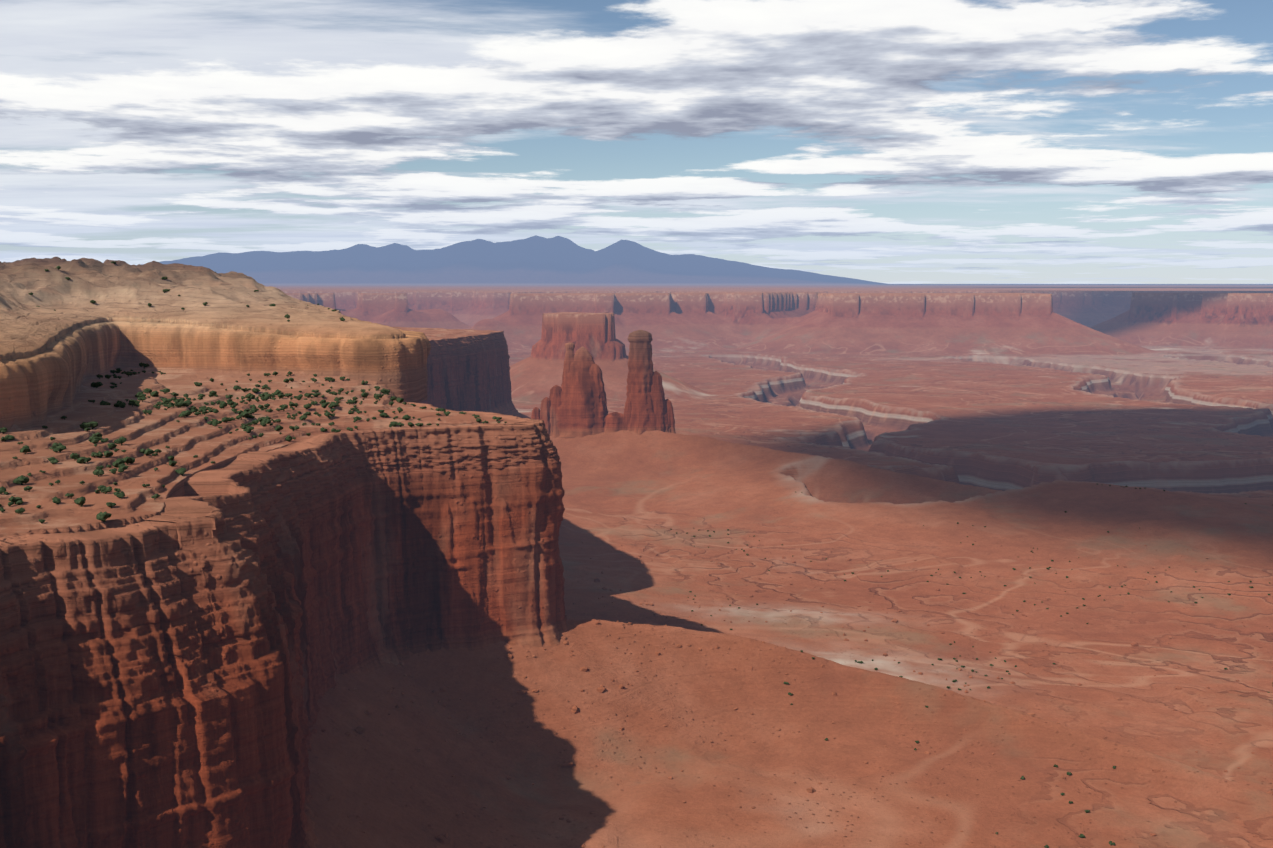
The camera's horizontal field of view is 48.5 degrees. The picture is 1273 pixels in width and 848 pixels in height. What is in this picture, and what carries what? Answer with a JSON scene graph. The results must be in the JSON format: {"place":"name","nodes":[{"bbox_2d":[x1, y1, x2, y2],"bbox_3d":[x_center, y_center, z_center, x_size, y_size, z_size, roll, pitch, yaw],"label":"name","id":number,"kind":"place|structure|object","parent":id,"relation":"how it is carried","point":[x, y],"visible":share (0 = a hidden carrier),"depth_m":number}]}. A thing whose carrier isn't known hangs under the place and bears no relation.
{"place":"outdoors","nodes":[
{"label":"outdoors","id":0,"kind":"place"},
{"bbox_2d":[0,235,1272,847],"bbox_3d":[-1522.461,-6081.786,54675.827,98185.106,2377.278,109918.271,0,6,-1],"label":"terrain","id":1,"kind":"structure","parent":0,"point":[892,437],"depth_m":1527.46},
{"bbox_2d":[0,316,430,431],"bbox_3d":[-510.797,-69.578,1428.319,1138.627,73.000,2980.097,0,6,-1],"label":"upper cliff band","id":2,"kind":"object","parent":1,"relation":"on","point":[35,389],"depth_m":1259.72},
{"bbox_2d":[0,329,567,847],"bbox_3d":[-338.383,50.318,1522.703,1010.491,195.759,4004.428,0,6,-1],"label":"cliff","id":3,"kind":"structure","parent":1,"relation":"on","point":[172,671],"depth_m":636.55},
{"bbox_2d":[531,330,675,438],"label":"rock spires","id":4,"kind":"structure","parent":1,"relation":"on","point":[574,405],"depth_m":2581.38},
{"bbox_2d":[0,258,1272,847],"bbox_3d":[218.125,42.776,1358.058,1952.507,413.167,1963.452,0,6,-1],"label":"juniper shrubs","id":5,"kind":"object","parent":1,"relation":"on","point":[122,462],"visible":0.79,"depth_m":1036.91},
{"bbox_2d":[311,527,1272,847],"bbox_3d":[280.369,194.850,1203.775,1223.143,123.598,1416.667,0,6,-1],"label":"talus boulders","id":6,"kind":"object","parent":1,"relation":"on","point":[563,765],"visible":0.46,"depth_m":1035.46},
{"bbox_2d":[0,0,1272,283],"label":"sky","id":7,"kind":"structure","parent":0,"point":[880,141]}
]}

